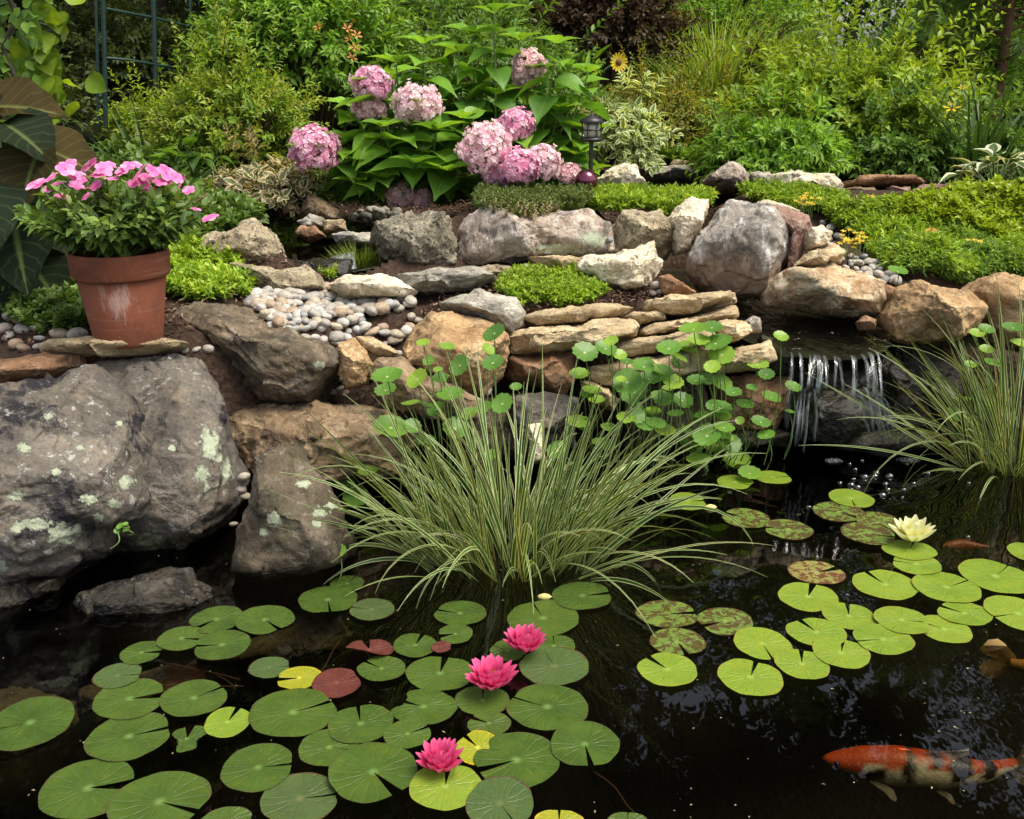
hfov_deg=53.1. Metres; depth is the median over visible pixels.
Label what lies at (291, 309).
pebble
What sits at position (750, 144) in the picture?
shrub
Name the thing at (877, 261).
pebble
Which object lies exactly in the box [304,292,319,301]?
pebble
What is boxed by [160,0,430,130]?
tall shrub
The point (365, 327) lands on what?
pebble
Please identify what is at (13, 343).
pebble
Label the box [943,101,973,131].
daylily flower
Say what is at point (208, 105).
golden spirea
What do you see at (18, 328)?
pebble
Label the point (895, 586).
lily pad
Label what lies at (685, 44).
woodland shrub
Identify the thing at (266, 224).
rock
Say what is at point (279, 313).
pebble
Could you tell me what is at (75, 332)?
pebble
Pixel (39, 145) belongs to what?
leaved plant
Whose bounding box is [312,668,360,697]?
lily pad
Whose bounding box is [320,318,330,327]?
pebble
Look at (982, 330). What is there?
pennywort
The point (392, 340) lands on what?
pebble
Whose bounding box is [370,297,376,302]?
pebble
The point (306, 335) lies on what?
pebble
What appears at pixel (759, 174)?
stone
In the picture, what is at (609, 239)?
pebble
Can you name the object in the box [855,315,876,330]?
stone
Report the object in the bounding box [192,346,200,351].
pebble
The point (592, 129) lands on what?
garden lantern
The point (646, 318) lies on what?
ledge stone
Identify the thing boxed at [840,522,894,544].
lily pad
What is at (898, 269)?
pennywort
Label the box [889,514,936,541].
water lily
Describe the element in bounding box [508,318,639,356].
ledge stone
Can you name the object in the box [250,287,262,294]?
pebble
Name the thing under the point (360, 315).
pebble
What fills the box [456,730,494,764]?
lily pad
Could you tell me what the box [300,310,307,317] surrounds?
pebble
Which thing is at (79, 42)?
woodland shrub
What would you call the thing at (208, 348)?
pebble
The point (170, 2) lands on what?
woodland shrub
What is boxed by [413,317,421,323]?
pebble
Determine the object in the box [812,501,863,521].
lily pad
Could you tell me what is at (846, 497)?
lily pad
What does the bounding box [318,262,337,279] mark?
sedum tuft
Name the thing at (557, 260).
stone
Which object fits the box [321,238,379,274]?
spiky tuft
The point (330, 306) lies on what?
pebble
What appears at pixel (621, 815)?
lily pad
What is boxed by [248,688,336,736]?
lily pad
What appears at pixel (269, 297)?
pebble
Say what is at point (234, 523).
pebble
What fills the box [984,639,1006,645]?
koi fish
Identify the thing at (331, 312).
pebble
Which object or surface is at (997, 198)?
lime groundcover
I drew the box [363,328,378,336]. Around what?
pebble
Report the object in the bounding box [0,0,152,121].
woodland shrub
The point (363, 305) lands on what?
pebble
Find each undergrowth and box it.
[38,133,211,242]
[172,186,269,242]
[180,156,475,208]
[573,134,982,179]
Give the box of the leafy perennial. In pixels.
[940,78,1023,183]
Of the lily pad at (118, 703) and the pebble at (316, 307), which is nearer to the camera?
the lily pad at (118, 703)
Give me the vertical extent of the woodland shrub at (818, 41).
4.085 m
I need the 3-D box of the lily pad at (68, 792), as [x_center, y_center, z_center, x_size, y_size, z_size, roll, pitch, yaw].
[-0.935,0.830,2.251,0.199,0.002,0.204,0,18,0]
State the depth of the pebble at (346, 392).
4.08 m
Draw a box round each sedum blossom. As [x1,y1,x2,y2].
[795,192,821,217]
[831,228,867,262]
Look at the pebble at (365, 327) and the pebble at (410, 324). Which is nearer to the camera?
the pebble at (365, 327)
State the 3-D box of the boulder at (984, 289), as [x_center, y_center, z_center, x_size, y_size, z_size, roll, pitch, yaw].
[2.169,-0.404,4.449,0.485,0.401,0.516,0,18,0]
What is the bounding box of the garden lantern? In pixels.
[579,113,603,170]
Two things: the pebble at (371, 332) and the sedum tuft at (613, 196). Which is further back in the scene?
the sedum tuft at (613, 196)
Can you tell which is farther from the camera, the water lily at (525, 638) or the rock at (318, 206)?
the rock at (318, 206)
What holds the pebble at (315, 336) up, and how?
on the ground at (236, 391)
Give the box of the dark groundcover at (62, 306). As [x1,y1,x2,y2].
[1,254,88,334]
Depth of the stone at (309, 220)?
5.41 m
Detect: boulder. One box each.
[0,364,152,583]
[94,353,250,552]
[173,301,339,404]
[200,218,286,260]
[229,400,424,481]
[230,443,357,581]
[369,209,457,265]
[402,311,509,395]
[457,206,615,265]
[611,209,673,259]
[668,196,708,255]
[685,199,789,300]
[759,261,886,320]
[770,169,843,189]
[794,389,866,444]
[876,279,988,343]
[959,272,1023,351]
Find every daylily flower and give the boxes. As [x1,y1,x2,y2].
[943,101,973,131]
[958,85,974,109]
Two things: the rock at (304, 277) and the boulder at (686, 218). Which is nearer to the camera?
the rock at (304, 277)
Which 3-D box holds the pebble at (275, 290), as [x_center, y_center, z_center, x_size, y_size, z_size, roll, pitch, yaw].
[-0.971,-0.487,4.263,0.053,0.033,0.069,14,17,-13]
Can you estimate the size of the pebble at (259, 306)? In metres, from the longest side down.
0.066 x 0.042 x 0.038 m
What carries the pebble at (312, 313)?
on the pebble
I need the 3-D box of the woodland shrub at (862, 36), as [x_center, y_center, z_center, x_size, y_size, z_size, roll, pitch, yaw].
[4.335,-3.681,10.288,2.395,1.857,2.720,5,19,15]
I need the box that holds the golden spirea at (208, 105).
[124,0,347,168]
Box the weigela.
[835,0,1023,118]
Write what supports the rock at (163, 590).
on the water at (814, 748)
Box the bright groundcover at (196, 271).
[163,231,257,300]
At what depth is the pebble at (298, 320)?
4.01 m
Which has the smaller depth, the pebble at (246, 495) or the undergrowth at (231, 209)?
the pebble at (246, 495)
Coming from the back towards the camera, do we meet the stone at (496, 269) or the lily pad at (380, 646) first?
the stone at (496, 269)
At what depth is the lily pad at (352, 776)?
2.28 m
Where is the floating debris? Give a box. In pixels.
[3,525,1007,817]
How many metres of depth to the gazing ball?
5.30 m
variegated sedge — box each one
[275,342,772,635]
[808,268,1023,505]
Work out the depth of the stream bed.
4.52 m
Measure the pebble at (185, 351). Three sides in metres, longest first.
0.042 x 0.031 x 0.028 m
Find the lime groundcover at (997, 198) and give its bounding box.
[889,173,1023,238]
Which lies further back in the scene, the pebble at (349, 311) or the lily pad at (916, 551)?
the pebble at (349, 311)
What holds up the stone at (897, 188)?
on the ground at (236, 391)
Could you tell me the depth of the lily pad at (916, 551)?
3.34 m
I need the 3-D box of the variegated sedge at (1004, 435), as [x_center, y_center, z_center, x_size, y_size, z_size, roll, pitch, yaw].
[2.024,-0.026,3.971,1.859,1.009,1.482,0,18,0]
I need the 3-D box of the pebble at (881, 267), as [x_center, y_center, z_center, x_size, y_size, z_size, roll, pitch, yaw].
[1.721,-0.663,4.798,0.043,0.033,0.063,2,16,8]
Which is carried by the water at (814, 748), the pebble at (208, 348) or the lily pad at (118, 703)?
the lily pad at (118, 703)
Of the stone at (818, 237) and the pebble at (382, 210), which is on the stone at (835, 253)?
the stone at (818, 237)
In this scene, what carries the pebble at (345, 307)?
on the pebble
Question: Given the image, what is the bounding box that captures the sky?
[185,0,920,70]
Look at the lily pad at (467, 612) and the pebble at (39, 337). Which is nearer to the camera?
the lily pad at (467, 612)
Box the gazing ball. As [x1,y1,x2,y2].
[575,169,597,189]
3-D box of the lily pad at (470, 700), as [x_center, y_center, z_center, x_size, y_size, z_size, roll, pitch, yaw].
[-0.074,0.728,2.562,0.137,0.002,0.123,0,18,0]
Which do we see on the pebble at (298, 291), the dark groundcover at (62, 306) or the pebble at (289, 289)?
the pebble at (289, 289)
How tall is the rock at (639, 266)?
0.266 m
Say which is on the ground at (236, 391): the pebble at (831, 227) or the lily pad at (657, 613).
the pebble at (831, 227)
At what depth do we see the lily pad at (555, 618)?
2.95 m
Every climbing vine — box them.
[0,0,52,147]
[7,0,106,124]
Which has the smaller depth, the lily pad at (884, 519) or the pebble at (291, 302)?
the lily pad at (884, 519)
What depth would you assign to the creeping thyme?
5.03 m
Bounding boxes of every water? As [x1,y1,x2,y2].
[0,426,1023,818]
[268,212,387,273]
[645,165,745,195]
[664,264,891,354]
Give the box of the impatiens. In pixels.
[12,157,218,256]
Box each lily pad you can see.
[0,696,74,750]
[38,759,133,818]
[84,712,169,761]
[92,663,141,688]
[92,678,162,719]
[107,771,211,818]
[119,641,161,663]
[156,626,205,650]
[159,679,226,716]
[172,726,206,751]
[189,606,241,632]
[194,630,250,659]
[201,806,251,818]
[204,707,249,737]
[220,743,291,791]
[235,605,294,633]
[248,657,288,677]
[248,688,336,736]
[260,772,336,818]
[278,666,320,688]
[298,586,356,611]
[298,729,358,765]
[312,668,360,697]
[328,704,392,742]
[328,742,416,802]
[330,575,363,589]
[346,639,393,654]
[349,598,394,619]
[357,656,404,680]
[383,719,430,748]
[391,689,457,723]
[393,633,435,656]
[405,656,471,690]
[409,765,480,810]
[431,641,450,652]
[434,601,485,624]
[439,624,472,643]
[455,686,509,714]
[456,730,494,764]
[466,776,533,818]
[467,711,510,734]
[473,732,558,787]
[490,640,524,660]
[506,684,587,729]
[507,599,578,635]
[519,647,588,684]
[534,810,583,818]
[535,635,574,657]
[551,721,619,765]
[552,582,610,609]
[608,812,646,818]
[635,600,696,627]
[637,652,696,685]
[649,628,706,654]
[669,492,705,509]
[697,607,752,634]
[717,475,753,488]
[717,658,783,695]
[722,508,769,527]
[734,627,792,659]
[757,471,791,483]
[765,519,813,539]
[774,649,829,678]
[778,582,838,611]
[786,618,846,644]
[787,560,845,583]
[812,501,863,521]
[812,637,870,668]
[822,602,876,629]
[829,489,874,507]
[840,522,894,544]
[852,570,918,599]
[853,624,914,654]
[856,511,898,530]
[874,606,929,633]
[881,540,937,559]
[893,556,941,574]
[912,572,981,601]
[922,615,972,642]
[937,602,992,624]
[958,559,1023,593]
[983,595,1023,629]
[1007,542,1023,559]
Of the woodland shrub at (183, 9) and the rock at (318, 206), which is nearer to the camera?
the rock at (318, 206)
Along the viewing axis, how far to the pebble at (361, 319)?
4.23 m
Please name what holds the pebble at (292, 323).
on the boulder at (285, 365)
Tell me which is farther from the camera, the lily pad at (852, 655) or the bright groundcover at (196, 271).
the bright groundcover at (196, 271)
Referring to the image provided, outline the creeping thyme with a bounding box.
[470,178,596,217]
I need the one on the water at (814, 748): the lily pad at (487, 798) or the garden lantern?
the lily pad at (487, 798)
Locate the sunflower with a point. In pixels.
(617, 62)
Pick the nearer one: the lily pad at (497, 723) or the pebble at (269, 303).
the lily pad at (497, 723)
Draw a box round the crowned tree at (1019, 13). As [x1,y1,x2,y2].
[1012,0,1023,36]
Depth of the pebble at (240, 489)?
3.36 m
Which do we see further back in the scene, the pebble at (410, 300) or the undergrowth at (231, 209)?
the undergrowth at (231, 209)
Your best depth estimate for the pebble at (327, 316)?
4.09 m
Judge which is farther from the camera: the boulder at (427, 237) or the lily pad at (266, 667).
the boulder at (427, 237)
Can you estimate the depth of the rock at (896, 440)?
4.15 m
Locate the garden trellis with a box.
[18,0,193,126]
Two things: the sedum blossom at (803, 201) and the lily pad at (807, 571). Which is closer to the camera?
the lily pad at (807, 571)
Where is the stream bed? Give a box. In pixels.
[663,268,892,359]
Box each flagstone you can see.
[37,336,188,357]
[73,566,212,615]
[329,273,417,299]
[331,231,376,248]
[396,266,496,295]
[640,165,696,179]
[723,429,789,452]
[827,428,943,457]
[842,174,924,189]
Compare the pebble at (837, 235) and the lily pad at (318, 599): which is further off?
the pebble at (837, 235)
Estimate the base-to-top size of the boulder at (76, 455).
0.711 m
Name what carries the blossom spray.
attached to the tall shrub at (301, 18)
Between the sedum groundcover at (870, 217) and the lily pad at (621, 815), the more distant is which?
the sedum groundcover at (870, 217)
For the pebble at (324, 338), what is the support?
on the pebble
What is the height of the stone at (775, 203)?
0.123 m
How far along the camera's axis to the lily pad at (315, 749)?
2.37 m
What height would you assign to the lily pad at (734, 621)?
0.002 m
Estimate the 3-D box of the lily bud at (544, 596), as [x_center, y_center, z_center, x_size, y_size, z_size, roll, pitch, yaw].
[0.097,0.558,3.052,0.044,0.021,0.020,0,18,0]
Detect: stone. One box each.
[26,577,65,597]
[295,225,325,242]
[297,213,324,229]
[322,219,347,234]
[480,264,512,275]
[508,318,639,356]
[524,303,632,326]
[528,255,582,269]
[528,423,544,461]
[581,380,619,410]
[586,347,724,387]
[598,330,715,359]
[620,310,665,325]
[632,305,738,338]
[642,290,736,318]
[656,274,695,295]
[670,159,695,165]
[716,319,752,342]
[722,340,777,373]
[745,316,761,332]
[749,171,770,184]
[757,199,800,211]
[793,244,845,266]
[803,224,832,250]
[843,187,876,190]
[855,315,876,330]
[882,284,895,307]
[883,186,910,190]
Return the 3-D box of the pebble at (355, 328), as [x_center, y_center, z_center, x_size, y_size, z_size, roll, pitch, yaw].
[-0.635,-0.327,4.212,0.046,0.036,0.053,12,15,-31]
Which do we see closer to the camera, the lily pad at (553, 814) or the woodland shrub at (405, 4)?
the lily pad at (553, 814)
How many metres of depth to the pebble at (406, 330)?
4.29 m
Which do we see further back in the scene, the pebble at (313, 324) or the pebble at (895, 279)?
the pebble at (895, 279)
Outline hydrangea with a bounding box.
[287,2,615,208]
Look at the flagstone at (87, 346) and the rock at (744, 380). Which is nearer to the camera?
the flagstone at (87, 346)
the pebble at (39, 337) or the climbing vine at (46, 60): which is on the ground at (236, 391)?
the pebble at (39, 337)
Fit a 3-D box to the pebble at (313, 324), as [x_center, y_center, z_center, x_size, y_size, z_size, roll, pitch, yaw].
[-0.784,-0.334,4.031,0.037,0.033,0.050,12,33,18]
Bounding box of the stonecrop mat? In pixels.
[491,259,609,307]
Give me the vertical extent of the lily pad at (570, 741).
0.002 m
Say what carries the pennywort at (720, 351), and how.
on the water at (814, 748)
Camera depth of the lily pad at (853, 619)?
2.95 m
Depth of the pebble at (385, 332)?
4.23 m
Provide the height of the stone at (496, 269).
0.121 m
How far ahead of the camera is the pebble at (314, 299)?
4.26 m
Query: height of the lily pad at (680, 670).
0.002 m
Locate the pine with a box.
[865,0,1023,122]
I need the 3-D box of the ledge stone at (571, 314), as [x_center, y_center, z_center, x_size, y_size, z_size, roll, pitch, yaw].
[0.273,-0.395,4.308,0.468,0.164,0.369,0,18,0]
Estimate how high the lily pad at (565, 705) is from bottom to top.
0.003 m
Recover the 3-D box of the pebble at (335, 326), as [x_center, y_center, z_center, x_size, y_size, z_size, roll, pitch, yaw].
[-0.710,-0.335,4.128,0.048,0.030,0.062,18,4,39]
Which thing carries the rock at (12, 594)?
in the water at (814, 748)
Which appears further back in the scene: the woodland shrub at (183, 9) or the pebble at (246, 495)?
the woodland shrub at (183, 9)
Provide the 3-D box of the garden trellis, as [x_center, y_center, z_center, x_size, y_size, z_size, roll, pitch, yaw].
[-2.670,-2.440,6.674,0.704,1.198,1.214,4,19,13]
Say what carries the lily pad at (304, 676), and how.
on the water at (814, 748)
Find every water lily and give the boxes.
[416,737,463,773]
[465,653,518,690]
[503,623,545,652]
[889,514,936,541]
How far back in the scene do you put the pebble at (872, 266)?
4.80 m
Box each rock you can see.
[0,352,86,383]
[0,580,32,609]
[230,262,325,290]
[258,211,269,226]
[294,258,354,279]
[298,195,347,219]
[337,337,373,387]
[356,336,398,356]
[369,356,480,421]
[439,288,525,332]
[452,391,527,464]
[502,351,580,394]
[511,391,578,454]
[576,241,662,290]
[597,163,648,186]
[620,380,709,448]
[701,161,749,189]
[705,373,792,431]
[757,335,793,376]
[770,204,811,271]
[865,353,936,432]
[880,335,997,439]
[916,182,953,188]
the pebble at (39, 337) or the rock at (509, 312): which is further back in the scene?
the rock at (509, 312)
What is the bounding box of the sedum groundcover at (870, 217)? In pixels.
[816,187,1023,279]
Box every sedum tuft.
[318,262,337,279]
[584,180,659,212]
[644,182,720,216]
[736,176,852,213]
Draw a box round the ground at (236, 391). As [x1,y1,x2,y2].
[0,109,1023,492]
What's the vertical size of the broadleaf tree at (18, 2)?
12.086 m
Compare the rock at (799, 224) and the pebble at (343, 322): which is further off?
the rock at (799, 224)
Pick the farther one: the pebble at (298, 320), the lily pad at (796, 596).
the pebble at (298, 320)
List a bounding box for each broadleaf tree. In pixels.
[0,0,23,35]
[65,0,102,124]
[139,0,167,96]
[206,0,234,55]
[680,0,894,33]
[729,0,868,35]
[806,0,905,40]
[843,0,863,50]
[864,0,1000,41]
[909,0,1006,30]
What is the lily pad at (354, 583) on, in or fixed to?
on the water at (814, 748)
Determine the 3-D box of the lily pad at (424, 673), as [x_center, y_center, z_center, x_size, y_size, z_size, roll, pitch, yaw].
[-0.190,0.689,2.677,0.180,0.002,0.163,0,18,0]
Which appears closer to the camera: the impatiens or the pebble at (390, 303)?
the impatiens
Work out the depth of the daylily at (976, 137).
6.25 m
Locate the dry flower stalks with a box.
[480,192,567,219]
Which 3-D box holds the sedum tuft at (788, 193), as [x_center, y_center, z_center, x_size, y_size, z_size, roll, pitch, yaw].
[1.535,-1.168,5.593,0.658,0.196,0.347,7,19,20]
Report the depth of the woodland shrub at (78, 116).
8.12 m
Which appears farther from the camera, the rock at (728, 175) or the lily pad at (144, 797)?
the rock at (728, 175)
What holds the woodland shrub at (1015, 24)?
on the ground at (236, 391)
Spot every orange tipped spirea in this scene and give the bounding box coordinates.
[568,28,724,165]
[669,46,754,163]
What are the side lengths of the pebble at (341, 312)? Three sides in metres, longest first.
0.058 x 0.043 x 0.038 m
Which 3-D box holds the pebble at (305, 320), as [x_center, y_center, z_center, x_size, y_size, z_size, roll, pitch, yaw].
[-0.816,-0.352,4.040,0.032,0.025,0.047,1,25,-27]
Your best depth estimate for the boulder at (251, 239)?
4.54 m
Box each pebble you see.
[0,323,13,332]
[2,313,11,321]
[3,331,14,340]
[8,338,23,349]
[13,323,29,333]
[16,344,30,351]
[33,335,45,340]
[49,328,67,338]
[66,327,87,337]
[180,348,188,353]
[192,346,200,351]
[203,345,213,352]
[229,521,237,525]
[236,485,246,493]
[237,472,249,480]
[240,492,249,499]
[244,299,250,306]
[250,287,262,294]
[250,297,260,307]
[254,302,266,310]
[259,309,270,319]
[261,295,273,299]
[262,285,272,291]
[265,299,275,308]
[266,314,272,320]
[266,321,273,327]
[272,288,282,293]
[272,311,286,318]
[272,316,284,327]
[273,305,287,312]
[275,296,287,304]
[276,290,292,299]
[284,287,294,291]
[285,313,292,320]
[287,299,294,305]
[287,306,298,313]
[287,321,295,325]
[291,288,306,293]
[292,293,298,298]
[292,309,300,317]
[292,317,301,324]
[293,299,302,306]
[293,325,299,330]
[300,294,307,300]
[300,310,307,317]
[300,333,311,337]
[301,317,308,323]
[301,325,310,331]
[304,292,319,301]
[307,296,320,302]
[307,309,320,317]
[308,320,317,328]
[311,306,323,309]
[311,316,321,324]
[311,334,319,338]
[315,325,326,331]
[318,335,327,341]
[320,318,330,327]
[321,313,331,319]
[323,303,335,310]
[324,282,330,291]
[324,309,336,316]
[325,291,336,300]
[329,322,342,329]
[329,331,344,341]
[333,301,343,305]
[334,308,346,317]
[336,305,349,309]
[336,318,348,327]
[336,386,343,391]
[340,298,348,304]
[341,390,349,396]
[344,333,351,340]
[345,315,357,324]
[345,328,351,333]
[346,303,355,308]
[346,309,353,315]
[348,213,355,219]
[351,305,360,313]
[352,325,361,334]
[353,313,363,317]
[355,317,365,324]
[356,297,369,305]
[358,212,371,219]
[359,322,371,332]
[360,305,364,313]
[361,302,375,308]
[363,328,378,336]
[365,305,377,315]
[366,206,373,213]
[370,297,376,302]
[372,207,379,211]
[372,212,384,220]
[374,302,389,314]
[377,297,388,302]
[377,323,388,329]
[378,208,385,213]
[378,329,391,335]
[383,299,394,308]
[387,336,403,344]
[388,210,400,217]
[389,329,403,338]
[392,207,401,212]
[393,300,399,307]
[393,304,404,312]
[393,350,402,356]
[401,325,411,335]
[403,295,416,307]
[405,322,414,328]
[407,312,415,320]
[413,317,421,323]
[606,237,612,242]
[608,246,614,251]
[649,289,656,295]
[650,281,659,288]
[819,220,825,224]
[826,224,835,230]
[833,233,844,239]
[855,259,862,264]
[860,254,867,258]
[863,258,871,263]
[868,264,875,269]
[871,259,879,264]
[873,270,883,277]
[875,264,883,270]
[880,275,888,282]
[884,270,895,276]
[893,276,901,285]
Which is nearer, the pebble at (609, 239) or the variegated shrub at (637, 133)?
the pebble at (609, 239)
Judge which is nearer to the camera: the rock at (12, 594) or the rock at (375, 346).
the rock at (12, 594)
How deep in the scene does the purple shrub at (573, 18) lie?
7.81 m
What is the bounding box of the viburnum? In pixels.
[694,0,1017,181]
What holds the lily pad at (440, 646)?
on the water at (814, 748)
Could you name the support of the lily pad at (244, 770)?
on the water at (814, 748)
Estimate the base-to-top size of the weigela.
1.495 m
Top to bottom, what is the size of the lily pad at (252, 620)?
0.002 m
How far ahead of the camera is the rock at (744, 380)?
4.26 m
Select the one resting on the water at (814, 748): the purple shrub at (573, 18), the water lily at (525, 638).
the water lily at (525, 638)
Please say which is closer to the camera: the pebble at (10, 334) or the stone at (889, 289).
the pebble at (10, 334)
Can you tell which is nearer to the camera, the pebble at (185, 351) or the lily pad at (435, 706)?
the lily pad at (435, 706)
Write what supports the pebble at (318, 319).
on the ground at (236, 391)
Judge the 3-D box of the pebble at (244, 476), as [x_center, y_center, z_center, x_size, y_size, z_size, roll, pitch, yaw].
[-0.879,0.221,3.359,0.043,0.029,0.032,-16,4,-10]
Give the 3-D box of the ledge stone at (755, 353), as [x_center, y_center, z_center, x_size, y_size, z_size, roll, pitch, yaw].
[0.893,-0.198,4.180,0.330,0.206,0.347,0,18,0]
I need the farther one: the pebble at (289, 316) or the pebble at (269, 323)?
the pebble at (289, 316)
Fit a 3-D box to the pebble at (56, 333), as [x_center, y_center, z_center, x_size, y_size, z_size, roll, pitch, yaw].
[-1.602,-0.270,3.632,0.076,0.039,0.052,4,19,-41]
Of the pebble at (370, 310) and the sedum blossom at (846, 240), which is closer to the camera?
the pebble at (370, 310)
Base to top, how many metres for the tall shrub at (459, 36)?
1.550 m
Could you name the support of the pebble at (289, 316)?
on the pebble
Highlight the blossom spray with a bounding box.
[313,19,362,60]
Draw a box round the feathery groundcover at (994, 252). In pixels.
[871,219,1023,285]
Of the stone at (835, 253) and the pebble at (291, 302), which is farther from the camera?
the stone at (835, 253)
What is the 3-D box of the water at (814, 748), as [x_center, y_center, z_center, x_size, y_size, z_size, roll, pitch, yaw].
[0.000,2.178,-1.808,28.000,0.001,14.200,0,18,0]
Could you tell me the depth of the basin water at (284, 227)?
5.43 m
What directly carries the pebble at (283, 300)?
on the pebble
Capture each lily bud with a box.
[537,593,551,599]
[706,504,716,508]
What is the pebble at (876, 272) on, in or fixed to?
on the ground at (236, 391)
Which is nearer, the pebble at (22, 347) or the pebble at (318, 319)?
the pebble at (22, 347)
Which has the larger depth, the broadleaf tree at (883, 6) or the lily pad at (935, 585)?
the broadleaf tree at (883, 6)
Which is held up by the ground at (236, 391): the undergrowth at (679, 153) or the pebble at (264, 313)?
the undergrowth at (679, 153)
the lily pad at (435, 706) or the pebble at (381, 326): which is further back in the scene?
the pebble at (381, 326)
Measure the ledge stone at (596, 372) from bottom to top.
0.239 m
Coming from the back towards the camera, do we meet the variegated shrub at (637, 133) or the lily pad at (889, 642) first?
the variegated shrub at (637, 133)
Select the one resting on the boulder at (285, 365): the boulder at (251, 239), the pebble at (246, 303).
the pebble at (246, 303)
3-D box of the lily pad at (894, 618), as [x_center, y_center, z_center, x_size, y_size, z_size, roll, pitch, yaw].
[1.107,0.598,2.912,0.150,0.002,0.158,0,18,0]
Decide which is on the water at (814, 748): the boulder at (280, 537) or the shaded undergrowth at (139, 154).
the boulder at (280, 537)
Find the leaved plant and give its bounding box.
[0,76,105,322]
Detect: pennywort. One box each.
[309,544,346,582]
[335,323,512,507]
[510,335,687,475]
[662,320,774,478]
[762,330,801,464]
[888,265,908,286]
[948,322,1023,452]
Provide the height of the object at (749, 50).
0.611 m
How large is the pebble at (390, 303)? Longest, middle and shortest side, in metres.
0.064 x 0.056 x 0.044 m
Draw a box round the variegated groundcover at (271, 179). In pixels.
[200,124,335,216]
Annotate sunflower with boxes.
[586,44,627,97]
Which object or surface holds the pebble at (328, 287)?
on the pebble
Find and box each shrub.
[0,0,110,144]
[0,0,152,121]
[1,0,203,108]
[55,0,204,85]
[91,43,180,145]
[92,0,265,142]
[98,0,269,37]
[113,0,341,96]
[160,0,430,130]
[226,0,427,147]
[296,0,626,130]
[326,0,512,36]
[331,0,550,91]
[420,0,647,135]
[513,0,639,67]
[522,0,716,95]
[570,64,683,176]
[620,0,743,77]
[622,0,842,82]
[680,62,871,185]
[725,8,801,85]
[754,14,842,63]
[819,0,1022,64]
[820,56,988,189]
[875,0,1004,41]
[888,0,1023,128]
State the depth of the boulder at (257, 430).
3.67 m
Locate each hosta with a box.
[146,132,245,179]
[938,143,1023,183]
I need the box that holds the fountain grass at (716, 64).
[587,0,855,117]
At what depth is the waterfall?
4.29 m
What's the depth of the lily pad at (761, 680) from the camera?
2.66 m
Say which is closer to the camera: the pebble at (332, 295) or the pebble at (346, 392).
the pebble at (346, 392)
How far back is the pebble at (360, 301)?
4.33 m
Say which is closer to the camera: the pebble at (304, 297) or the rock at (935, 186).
the pebble at (304, 297)
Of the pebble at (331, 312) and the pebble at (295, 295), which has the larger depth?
the pebble at (295, 295)
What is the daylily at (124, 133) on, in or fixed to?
on the ground at (236, 391)
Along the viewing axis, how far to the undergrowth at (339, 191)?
5.76 m
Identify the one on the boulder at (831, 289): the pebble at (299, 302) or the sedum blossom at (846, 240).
the sedum blossom at (846, 240)
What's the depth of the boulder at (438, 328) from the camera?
3.95 m
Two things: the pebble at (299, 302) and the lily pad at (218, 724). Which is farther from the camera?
the pebble at (299, 302)
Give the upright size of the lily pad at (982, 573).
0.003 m
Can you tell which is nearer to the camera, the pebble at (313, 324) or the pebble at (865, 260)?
the pebble at (313, 324)
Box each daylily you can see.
[65,95,205,169]
[911,64,1023,177]
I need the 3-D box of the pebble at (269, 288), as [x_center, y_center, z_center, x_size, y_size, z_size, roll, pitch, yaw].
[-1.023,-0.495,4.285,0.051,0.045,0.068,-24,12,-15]
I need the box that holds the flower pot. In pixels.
[67,245,170,348]
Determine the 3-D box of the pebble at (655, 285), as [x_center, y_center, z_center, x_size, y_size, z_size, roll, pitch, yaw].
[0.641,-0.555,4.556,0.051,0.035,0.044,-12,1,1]
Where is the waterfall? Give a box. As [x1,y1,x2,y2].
[779,352,889,440]
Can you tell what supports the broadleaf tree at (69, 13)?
on the ground at (236, 391)
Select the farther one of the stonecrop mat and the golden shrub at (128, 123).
the golden shrub at (128, 123)
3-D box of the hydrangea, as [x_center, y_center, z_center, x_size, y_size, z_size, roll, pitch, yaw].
[-0.311,-1.645,5.585,1.771,1.090,0.984,2,18,5]
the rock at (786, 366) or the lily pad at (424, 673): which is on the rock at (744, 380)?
the rock at (786, 366)
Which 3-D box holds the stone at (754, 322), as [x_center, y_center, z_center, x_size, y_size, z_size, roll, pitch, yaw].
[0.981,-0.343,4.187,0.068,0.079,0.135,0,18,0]
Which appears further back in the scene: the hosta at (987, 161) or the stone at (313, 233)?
the hosta at (987, 161)
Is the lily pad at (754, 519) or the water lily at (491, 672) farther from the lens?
the lily pad at (754, 519)
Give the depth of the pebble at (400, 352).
4.28 m
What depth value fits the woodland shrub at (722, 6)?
9.45 m
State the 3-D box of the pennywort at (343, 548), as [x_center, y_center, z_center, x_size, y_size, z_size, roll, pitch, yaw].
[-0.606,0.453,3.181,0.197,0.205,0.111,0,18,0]
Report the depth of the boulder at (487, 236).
4.88 m
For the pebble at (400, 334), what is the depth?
4.26 m
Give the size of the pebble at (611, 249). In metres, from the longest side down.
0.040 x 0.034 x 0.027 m
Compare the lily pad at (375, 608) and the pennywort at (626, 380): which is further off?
the pennywort at (626, 380)
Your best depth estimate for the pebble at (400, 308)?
4.30 m
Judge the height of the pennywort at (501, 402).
0.698 m
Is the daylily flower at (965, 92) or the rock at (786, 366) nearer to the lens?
the rock at (786, 366)
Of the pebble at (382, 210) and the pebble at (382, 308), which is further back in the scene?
the pebble at (382, 210)

